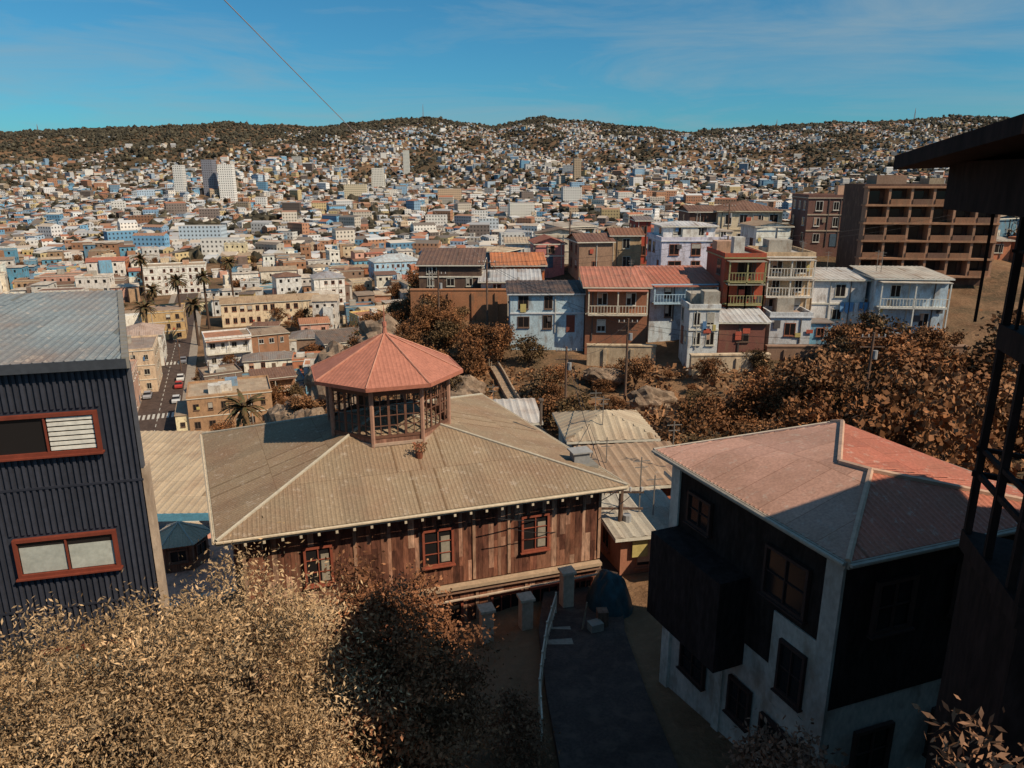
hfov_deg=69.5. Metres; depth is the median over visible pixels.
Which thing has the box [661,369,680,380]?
tree
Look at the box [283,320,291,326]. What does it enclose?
tree
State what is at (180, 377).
parked car
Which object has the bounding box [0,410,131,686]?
windows
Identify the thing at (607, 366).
tree
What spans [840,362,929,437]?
tree
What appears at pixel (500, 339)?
tree
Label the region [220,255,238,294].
palm tree
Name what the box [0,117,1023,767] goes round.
ground terrain
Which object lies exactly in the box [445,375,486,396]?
rock outcrop
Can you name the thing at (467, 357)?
tree
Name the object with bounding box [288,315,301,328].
tree
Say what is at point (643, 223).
red gable house
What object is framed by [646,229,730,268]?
white lavender house
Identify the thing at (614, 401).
tree
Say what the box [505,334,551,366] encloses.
tree
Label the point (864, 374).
tree
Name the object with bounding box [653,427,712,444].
tree
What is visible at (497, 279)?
grey roof house
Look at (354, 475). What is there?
wooden house with cupola
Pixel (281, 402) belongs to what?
tree
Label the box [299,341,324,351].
tree
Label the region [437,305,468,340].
tree
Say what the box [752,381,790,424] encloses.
tree
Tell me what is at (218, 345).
town house
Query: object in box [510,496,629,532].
overhead cable
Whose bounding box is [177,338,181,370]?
utility pole
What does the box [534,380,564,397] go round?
tree
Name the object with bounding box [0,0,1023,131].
sky
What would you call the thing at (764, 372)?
tree
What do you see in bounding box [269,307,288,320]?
tree
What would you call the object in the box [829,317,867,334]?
tree
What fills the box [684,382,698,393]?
tree
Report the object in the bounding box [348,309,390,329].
tree
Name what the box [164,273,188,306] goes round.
palm tree
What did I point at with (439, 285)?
utility pole
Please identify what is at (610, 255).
overhead cable
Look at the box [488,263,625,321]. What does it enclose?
overhead cable
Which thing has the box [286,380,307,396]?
tree
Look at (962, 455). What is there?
tree
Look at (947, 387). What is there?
tree
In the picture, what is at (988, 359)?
tree
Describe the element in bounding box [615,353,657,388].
tree
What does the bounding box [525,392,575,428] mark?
tree
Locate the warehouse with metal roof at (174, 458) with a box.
[140,431,212,529]
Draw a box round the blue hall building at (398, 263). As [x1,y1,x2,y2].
[367,253,417,279]
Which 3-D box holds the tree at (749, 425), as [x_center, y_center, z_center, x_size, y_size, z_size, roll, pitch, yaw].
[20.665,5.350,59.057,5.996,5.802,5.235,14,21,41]
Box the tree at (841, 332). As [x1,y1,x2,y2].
[820,322,860,353]
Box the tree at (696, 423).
[664,409,743,439]
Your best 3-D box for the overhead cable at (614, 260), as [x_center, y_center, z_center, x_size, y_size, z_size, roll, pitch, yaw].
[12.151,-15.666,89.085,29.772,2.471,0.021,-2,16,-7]
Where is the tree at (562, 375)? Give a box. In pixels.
[528,358,574,392]
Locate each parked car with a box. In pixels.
[143,390,152,398]
[172,394,180,402]
[175,380,182,388]
[176,373,184,380]
[179,356,186,362]
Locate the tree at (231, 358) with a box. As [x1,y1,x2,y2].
[221,354,239,364]
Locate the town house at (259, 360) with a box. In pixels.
[242,351,292,371]
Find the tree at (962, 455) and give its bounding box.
[911,414,1023,484]
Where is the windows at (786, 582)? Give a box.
[676,490,962,767]
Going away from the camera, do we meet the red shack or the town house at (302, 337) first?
the red shack
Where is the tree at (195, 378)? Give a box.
[189,365,199,380]
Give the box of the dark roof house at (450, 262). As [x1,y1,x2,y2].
[415,248,486,287]
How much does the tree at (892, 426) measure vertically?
9.232 m
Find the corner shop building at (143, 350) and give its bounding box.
[127,335,162,392]
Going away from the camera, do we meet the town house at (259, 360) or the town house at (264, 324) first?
the town house at (259, 360)
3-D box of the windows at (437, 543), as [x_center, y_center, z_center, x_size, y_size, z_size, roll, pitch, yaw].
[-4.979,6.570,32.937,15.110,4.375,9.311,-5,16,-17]
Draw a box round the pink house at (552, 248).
[528,234,567,277]
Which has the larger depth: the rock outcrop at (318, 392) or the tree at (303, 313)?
the tree at (303, 313)
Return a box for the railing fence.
[538,592,556,746]
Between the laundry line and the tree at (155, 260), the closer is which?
the laundry line
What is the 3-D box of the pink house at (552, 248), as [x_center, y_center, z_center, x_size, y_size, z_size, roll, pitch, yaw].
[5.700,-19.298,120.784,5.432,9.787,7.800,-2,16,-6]
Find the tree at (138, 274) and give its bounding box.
[134,270,141,280]
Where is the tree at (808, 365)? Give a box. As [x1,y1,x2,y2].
[790,356,833,404]
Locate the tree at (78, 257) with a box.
[72,254,84,262]
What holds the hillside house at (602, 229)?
on the ground terrain
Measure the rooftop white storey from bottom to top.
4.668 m
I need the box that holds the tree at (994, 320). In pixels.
[963,306,1023,360]
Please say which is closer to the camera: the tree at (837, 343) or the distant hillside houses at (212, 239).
the tree at (837, 343)
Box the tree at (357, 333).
[344,329,359,346]
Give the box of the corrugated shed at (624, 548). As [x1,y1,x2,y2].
[600,457,669,574]
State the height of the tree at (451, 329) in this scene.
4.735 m
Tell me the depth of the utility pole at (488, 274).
87.89 m
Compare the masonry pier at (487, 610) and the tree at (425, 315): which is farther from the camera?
the tree at (425, 315)
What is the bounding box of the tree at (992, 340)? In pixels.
[985,321,1011,346]
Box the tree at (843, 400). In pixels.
[832,384,864,425]
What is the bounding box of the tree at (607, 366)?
[598,362,630,379]
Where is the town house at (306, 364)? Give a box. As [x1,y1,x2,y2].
[303,359,309,376]
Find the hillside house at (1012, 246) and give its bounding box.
[1008,236,1023,262]
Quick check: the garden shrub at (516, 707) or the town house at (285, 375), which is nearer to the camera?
the garden shrub at (516, 707)
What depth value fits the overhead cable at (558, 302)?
80.14 m
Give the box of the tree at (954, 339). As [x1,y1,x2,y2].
[911,322,968,347]
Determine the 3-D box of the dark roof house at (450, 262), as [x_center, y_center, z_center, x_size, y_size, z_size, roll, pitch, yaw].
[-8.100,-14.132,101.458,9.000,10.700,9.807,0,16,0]
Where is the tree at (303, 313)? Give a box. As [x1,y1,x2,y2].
[290,307,312,321]
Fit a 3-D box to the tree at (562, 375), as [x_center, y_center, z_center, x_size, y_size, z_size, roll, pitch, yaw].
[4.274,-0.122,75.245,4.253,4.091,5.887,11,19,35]
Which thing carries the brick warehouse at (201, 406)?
on the ground terrain
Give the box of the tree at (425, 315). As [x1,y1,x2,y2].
[404,301,441,339]
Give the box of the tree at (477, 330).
[456,322,492,353]
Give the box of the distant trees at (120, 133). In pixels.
[0,114,1009,263]
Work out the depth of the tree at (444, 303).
93.30 m
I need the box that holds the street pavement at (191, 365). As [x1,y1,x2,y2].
[138,293,201,410]
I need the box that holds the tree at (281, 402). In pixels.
[274,397,285,405]
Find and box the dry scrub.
[325,321,1023,471]
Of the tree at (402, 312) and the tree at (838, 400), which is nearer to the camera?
the tree at (838, 400)
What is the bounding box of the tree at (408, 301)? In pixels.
[400,289,410,308]
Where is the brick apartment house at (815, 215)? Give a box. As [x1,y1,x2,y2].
[790,181,844,256]
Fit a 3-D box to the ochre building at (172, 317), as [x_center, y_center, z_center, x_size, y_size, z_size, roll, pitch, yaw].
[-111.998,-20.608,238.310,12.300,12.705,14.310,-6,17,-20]
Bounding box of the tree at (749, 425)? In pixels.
[729,415,784,433]
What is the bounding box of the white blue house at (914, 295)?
[849,251,954,339]
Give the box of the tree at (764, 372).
[754,364,771,379]
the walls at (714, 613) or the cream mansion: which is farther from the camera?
the cream mansion
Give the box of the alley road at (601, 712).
[539,551,678,767]
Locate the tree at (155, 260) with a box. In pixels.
[150,257,157,262]
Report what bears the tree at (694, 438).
on the ground terrain
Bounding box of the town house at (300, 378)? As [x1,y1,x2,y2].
[242,369,305,389]
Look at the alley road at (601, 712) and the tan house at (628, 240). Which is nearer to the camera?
the alley road at (601, 712)
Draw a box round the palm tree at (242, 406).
[218,388,267,426]
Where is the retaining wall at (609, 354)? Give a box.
[587,343,656,367]
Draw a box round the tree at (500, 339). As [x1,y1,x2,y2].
[482,318,520,361]
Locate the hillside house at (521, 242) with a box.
[503,225,533,251]
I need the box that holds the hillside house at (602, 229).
[599,225,620,232]
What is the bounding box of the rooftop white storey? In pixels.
[651,211,733,236]
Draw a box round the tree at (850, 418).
[834,397,883,430]
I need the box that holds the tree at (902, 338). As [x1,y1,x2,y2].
[843,319,943,363]
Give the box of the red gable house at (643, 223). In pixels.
[627,201,653,263]
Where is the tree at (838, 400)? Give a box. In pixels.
[825,391,858,424]
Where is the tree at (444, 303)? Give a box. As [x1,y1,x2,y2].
[420,291,454,313]
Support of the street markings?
on the street at (150, 406)
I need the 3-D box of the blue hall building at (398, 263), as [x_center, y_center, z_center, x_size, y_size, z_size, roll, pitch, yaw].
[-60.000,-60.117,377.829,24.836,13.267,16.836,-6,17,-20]
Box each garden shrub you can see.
[475,677,561,767]
[719,708,848,767]
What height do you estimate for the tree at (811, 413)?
8.280 m
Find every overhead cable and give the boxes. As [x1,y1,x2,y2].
[224,0,486,261]
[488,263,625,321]
[492,267,624,324]
[495,242,709,262]
[499,491,616,520]
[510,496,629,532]
[534,246,710,265]
[566,351,610,494]
[571,358,620,504]
[629,322,860,337]
[632,326,870,343]
[745,215,948,238]
[792,218,951,240]
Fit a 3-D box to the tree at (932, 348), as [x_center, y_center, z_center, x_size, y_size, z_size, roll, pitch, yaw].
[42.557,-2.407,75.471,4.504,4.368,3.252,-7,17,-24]
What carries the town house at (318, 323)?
on the ground terrain
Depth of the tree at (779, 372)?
69.95 m
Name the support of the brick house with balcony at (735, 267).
on the ground terrain
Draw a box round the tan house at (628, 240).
[603,227,644,266]
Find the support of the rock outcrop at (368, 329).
on the ground terrain
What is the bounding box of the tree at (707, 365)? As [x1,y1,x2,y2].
[689,354,732,380]
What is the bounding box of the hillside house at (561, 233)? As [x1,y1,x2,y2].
[534,221,582,263]
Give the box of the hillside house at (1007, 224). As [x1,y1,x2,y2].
[997,215,1019,237]
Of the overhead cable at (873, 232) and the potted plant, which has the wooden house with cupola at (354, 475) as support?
the potted plant
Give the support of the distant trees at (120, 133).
on the ground terrain
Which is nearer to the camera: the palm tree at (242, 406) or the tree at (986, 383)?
the tree at (986, 383)
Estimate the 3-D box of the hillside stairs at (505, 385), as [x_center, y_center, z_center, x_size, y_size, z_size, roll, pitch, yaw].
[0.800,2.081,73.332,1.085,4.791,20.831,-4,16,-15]
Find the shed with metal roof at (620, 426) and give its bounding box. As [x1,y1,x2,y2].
[552,393,660,446]
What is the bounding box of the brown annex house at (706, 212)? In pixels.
[676,202,716,221]
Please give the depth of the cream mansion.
125.22 m
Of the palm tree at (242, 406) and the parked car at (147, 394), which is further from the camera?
the parked car at (147, 394)
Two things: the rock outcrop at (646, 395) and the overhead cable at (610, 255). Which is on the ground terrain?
the rock outcrop at (646, 395)
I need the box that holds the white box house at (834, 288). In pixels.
[809,252,871,329]
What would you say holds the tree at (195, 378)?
on the ground terrain
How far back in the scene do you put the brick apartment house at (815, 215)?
120.18 m
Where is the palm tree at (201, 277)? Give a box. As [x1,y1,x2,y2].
[191,268,215,328]
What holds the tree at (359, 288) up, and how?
on the ground terrain
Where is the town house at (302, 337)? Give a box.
[289,329,315,351]
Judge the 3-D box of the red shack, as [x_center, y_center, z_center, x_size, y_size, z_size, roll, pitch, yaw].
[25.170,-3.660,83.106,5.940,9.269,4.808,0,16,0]
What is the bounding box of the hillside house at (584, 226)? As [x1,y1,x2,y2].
[542,221,597,232]
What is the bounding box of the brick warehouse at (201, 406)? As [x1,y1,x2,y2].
[174,375,272,430]
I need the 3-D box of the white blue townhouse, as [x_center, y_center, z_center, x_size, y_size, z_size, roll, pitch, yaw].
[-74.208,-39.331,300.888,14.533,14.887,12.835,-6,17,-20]
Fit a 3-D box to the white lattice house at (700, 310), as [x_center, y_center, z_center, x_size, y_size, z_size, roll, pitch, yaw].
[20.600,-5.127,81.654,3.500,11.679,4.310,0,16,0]
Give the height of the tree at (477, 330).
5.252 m
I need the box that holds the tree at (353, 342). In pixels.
[341,334,361,350]
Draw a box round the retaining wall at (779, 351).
[765,344,967,360]
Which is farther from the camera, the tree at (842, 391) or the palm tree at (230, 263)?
the palm tree at (230, 263)
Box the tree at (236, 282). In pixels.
[230,278,240,287]
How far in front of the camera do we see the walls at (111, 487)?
16.48 m
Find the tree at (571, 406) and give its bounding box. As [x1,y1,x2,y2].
[544,388,598,429]
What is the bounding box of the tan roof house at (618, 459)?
[574,421,681,498]
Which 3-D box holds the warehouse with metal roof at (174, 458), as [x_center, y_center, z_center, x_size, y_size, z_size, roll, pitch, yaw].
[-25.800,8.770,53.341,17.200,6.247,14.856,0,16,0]
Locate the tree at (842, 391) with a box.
[829,381,875,408]
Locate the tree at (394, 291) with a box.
[384,282,402,298]
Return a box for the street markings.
[138,303,186,430]
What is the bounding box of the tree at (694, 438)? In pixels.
[674,424,740,443]
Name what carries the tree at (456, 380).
on the ground terrain
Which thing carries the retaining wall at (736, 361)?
on the ground terrain
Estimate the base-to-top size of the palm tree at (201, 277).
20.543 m
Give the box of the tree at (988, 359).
[934,339,1018,386]
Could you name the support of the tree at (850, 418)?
on the ground terrain
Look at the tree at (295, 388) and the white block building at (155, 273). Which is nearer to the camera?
the tree at (295, 388)
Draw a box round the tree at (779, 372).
[762,359,839,402]
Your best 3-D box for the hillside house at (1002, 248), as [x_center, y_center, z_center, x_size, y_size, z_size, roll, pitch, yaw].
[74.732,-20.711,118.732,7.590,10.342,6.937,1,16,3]
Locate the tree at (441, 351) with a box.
[423,344,447,354]
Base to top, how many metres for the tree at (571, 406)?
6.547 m
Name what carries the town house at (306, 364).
on the ground terrain
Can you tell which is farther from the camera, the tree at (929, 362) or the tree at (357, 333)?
the tree at (357, 333)
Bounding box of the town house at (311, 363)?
[305,358,315,393]
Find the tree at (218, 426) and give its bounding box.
[209,417,235,430]
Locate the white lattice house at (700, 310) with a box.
[678,286,721,369]
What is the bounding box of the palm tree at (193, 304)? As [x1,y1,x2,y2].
[182,295,205,345]
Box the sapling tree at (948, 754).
[912,694,1023,767]
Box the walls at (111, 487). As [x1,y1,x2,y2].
[0,360,190,767]
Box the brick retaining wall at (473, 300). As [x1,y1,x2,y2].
[410,288,506,325]
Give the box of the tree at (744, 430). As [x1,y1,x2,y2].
[733,419,786,434]
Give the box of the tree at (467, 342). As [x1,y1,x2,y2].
[450,330,483,366]
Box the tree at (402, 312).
[389,306,410,322]
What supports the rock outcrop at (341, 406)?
on the ground terrain
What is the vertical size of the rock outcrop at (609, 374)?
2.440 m
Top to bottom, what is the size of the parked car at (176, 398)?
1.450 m
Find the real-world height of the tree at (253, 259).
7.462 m
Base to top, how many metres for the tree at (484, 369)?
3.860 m
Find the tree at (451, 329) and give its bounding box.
[421,318,465,348]
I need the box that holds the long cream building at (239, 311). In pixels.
[219,293,319,327]
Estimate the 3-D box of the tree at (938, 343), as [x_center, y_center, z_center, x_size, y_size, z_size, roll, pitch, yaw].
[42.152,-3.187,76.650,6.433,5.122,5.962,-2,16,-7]
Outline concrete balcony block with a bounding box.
[835,175,1000,285]
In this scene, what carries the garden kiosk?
on the patio pavement at (171, 579)
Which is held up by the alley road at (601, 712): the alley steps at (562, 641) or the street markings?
the alley steps at (562, 641)
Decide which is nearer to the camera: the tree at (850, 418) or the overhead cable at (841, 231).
the tree at (850, 418)
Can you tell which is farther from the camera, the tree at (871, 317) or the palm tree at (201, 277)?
the palm tree at (201, 277)
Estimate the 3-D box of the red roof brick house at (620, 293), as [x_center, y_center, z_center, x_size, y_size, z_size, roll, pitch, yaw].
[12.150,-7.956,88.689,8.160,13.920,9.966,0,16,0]
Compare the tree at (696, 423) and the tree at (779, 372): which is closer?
the tree at (696, 423)
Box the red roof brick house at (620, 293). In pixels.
[579,259,652,354]
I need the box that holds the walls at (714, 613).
[647,466,1014,767]
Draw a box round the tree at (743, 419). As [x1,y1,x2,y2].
[734,413,764,429]
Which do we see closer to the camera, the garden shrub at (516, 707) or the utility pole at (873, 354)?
the garden shrub at (516, 707)
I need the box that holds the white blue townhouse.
[309,270,349,304]
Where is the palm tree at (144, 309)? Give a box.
[132,298,157,322]
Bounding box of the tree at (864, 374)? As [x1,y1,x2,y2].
[857,363,903,388]
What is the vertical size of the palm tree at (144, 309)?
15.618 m
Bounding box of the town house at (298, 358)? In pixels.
[282,351,320,375]
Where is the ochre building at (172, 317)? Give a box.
[141,302,187,339]
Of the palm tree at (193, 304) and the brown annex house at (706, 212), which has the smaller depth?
the brown annex house at (706, 212)
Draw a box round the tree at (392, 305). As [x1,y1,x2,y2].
[384,297,408,322]
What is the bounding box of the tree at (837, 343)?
[822,334,854,355]
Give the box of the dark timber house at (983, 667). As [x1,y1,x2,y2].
[893,113,1023,767]
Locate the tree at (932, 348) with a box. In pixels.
[914,342,942,355]
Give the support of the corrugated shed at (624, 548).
on the ground terrain
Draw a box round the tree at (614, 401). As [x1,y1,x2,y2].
[600,395,627,409]
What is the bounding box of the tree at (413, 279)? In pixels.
[404,266,418,289]
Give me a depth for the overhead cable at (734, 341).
67.51 m
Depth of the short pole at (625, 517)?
33.21 m
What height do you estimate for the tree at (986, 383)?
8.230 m
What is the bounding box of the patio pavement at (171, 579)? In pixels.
[165,533,237,616]
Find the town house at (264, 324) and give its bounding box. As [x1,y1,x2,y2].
[246,321,280,328]
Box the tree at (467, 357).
[455,343,489,380]
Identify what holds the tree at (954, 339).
on the ground terrain
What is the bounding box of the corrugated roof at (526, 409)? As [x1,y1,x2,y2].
[487,387,542,426]
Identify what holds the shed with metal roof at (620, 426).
on the ground terrain
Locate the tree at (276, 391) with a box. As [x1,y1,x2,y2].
[271,380,290,405]
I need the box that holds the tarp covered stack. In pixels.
[586,569,632,618]
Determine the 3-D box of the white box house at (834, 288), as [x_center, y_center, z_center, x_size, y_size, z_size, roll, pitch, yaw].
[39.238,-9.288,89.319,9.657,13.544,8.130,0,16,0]
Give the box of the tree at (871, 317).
[848,308,915,336]
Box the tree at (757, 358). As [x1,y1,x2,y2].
[738,347,774,369]
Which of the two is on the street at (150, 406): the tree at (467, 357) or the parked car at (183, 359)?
the parked car at (183, 359)
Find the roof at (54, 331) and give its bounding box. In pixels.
[0,289,129,374]
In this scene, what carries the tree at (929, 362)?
on the ground terrain
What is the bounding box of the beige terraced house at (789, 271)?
[746,238,816,309]
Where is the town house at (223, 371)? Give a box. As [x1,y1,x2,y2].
[198,359,241,380]
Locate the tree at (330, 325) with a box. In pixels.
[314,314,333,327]
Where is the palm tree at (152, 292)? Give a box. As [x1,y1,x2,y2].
[139,282,163,303]
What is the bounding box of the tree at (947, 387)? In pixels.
[890,360,1010,444]
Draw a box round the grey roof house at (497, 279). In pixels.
[478,260,541,322]
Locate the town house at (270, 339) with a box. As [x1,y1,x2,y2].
[239,326,296,352]
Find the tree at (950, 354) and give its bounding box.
[934,349,981,371]
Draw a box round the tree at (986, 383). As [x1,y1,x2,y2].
[946,361,1023,458]
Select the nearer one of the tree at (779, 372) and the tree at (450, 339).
the tree at (779, 372)
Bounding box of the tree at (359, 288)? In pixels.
[352,283,365,290]
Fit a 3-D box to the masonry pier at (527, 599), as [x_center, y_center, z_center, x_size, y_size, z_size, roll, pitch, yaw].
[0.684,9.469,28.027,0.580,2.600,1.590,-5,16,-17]
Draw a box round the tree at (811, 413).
[762,387,850,428]
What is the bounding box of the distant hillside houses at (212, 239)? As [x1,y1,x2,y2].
[0,116,999,262]
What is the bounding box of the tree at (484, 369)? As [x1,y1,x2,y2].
[455,350,492,375]
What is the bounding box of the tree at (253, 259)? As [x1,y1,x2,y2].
[249,254,256,262]
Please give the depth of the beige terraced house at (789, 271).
84.67 m
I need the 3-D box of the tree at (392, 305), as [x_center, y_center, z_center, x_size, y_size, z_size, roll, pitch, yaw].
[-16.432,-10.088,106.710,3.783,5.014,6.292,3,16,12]
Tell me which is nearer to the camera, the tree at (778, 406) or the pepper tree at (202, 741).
the pepper tree at (202, 741)
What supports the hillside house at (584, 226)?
on the ground terrain
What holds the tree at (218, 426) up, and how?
on the ground terrain
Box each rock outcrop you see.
[264,394,301,422]
[294,407,325,418]
[303,340,346,409]
[335,396,355,409]
[349,314,416,343]
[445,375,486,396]
[583,367,628,386]
[620,385,677,410]
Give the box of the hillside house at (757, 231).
[738,219,794,246]
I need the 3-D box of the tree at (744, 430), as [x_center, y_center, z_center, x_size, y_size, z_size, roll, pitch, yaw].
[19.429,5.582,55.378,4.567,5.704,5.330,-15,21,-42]
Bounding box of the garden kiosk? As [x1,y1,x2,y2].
[159,521,210,573]
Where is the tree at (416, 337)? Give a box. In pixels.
[402,330,424,341]
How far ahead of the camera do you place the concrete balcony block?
102.31 m
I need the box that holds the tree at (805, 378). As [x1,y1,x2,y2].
[764,353,863,409]
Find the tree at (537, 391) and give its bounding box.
[527,387,563,409]
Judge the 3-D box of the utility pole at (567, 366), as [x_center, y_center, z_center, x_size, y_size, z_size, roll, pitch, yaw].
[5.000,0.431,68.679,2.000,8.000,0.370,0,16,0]
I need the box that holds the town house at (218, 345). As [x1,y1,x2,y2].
[201,328,252,365]
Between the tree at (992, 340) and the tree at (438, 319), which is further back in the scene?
the tree at (438, 319)
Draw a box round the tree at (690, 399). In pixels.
[678,393,695,416]
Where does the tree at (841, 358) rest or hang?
on the ground terrain
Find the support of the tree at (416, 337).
on the ground terrain
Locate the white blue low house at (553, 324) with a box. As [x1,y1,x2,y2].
[505,280,585,350]
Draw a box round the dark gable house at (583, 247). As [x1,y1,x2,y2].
[566,226,615,281]
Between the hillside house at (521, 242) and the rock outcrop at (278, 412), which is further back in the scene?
the hillside house at (521, 242)
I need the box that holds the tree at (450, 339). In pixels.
[441,330,460,348]
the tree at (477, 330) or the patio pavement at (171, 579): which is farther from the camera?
the tree at (477, 330)
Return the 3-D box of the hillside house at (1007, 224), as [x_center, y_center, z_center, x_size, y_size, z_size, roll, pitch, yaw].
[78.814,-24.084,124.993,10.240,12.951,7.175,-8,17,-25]
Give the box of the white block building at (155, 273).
[140,260,208,295]
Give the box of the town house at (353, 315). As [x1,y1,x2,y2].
[349,306,386,326]
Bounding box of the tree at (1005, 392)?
[966,368,1023,455]
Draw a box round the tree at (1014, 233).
[1008,221,1018,235]
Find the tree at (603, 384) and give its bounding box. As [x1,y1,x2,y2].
[588,377,613,394]
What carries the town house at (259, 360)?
on the ground terrain
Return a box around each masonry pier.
[477,602,495,644]
[516,591,535,630]
[558,565,576,607]
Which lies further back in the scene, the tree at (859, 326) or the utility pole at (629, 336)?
the tree at (859, 326)
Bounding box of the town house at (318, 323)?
[297,316,329,329]
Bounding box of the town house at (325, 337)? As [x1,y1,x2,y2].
[313,327,358,347]
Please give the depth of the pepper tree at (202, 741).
14.47 m
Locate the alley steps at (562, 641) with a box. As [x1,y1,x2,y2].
[548,626,572,643]
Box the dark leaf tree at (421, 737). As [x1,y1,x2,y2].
[285,536,515,767]
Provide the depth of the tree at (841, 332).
75.16 m
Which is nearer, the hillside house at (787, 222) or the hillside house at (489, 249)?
the hillside house at (489, 249)
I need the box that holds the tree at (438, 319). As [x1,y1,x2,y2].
[413,306,450,331]
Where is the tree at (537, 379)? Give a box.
[518,365,564,392]
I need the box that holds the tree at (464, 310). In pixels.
[452,305,470,318]
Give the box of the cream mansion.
[704,196,785,235]
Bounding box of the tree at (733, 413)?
[712,399,744,427]
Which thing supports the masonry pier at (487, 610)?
on the ground terrain
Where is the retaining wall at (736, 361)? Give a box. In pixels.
[689,352,770,376]
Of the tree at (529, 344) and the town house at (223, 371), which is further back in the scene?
the town house at (223, 371)
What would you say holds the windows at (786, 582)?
attached to the walls at (714, 613)
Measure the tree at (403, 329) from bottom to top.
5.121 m
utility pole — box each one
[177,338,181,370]
[430,271,445,330]
[478,259,494,334]
[555,346,576,398]
[564,212,575,234]
[618,318,637,399]
[723,204,735,229]
[860,332,885,388]
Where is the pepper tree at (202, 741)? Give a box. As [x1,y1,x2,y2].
[0,516,438,767]
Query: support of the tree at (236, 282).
on the ground terrain
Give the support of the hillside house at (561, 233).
on the ground terrain
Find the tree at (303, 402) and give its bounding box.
[282,392,325,412]
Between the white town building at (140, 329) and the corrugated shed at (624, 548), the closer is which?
the corrugated shed at (624, 548)
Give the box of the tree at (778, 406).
[752,394,807,422]
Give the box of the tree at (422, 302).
[410,299,440,322]
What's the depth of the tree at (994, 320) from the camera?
64.45 m
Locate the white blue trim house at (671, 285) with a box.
[635,265,718,341]
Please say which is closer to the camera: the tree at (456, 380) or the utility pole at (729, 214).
the tree at (456, 380)
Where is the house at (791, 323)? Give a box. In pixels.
[763,297,834,347]
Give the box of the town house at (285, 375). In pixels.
[248,365,305,402]
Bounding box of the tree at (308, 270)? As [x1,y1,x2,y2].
[304,267,311,273]
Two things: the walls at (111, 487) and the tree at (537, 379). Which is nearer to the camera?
the walls at (111, 487)
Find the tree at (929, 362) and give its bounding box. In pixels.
[842,336,975,386]
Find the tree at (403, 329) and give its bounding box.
[394,321,420,341]
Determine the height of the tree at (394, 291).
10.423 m
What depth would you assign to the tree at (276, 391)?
159.51 m
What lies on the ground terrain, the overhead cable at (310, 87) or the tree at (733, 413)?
the tree at (733, 413)
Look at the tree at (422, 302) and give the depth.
92.53 m
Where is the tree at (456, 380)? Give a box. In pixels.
[450,371,466,389]
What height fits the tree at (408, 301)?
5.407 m
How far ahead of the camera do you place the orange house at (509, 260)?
107.13 m
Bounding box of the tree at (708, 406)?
[669,386,735,433]
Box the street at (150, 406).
[138,293,197,430]
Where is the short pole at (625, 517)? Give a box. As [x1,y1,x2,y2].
[601,487,643,522]
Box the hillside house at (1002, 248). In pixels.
[993,236,1015,260]
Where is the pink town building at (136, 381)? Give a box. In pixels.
[129,359,141,410]
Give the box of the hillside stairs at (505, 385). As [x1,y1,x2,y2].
[489,358,547,433]
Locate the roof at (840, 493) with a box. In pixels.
[651,419,1022,569]
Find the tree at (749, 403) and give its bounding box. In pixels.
[722,370,794,425]
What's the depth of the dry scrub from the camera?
77.30 m
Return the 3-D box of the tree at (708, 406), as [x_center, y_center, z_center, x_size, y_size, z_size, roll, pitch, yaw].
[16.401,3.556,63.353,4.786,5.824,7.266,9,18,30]
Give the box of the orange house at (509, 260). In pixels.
[490,242,547,279]
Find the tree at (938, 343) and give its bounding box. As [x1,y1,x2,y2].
[892,328,957,356]
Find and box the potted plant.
[412,441,426,458]
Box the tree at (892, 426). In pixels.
[839,374,1002,459]
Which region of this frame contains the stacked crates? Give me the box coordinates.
[582,602,608,632]
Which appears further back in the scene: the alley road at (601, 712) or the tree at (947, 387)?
the tree at (947, 387)
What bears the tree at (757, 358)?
on the ground terrain
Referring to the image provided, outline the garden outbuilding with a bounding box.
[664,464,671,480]
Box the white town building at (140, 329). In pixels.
[126,322,167,365]
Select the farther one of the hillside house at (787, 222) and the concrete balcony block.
the hillside house at (787, 222)
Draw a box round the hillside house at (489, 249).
[476,240,523,268]
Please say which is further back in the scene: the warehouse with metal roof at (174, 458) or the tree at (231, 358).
the tree at (231, 358)
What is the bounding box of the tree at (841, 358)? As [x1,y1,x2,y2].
[810,344,883,410]
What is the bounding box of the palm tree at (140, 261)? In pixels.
[130,253,151,302]
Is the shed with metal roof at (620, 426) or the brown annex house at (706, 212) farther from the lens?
the brown annex house at (706, 212)
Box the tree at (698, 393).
[684,389,709,402]
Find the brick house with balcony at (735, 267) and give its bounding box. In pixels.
[706,232,766,311]
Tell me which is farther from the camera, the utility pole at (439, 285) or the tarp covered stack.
the utility pole at (439, 285)
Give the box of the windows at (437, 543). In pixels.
[233,512,592,642]
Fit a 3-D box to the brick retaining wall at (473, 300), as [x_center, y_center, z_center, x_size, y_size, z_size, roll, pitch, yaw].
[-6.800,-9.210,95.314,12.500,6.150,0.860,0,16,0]
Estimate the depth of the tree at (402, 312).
100.35 m
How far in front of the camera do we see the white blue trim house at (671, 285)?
87.13 m
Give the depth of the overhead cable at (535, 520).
29.24 m
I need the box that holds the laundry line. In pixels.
[840,302,869,313]
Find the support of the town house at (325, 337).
on the ground terrain
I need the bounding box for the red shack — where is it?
[717,307,770,352]
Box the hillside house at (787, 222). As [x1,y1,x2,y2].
[782,220,789,225]
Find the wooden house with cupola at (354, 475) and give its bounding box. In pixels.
[199,304,629,691]

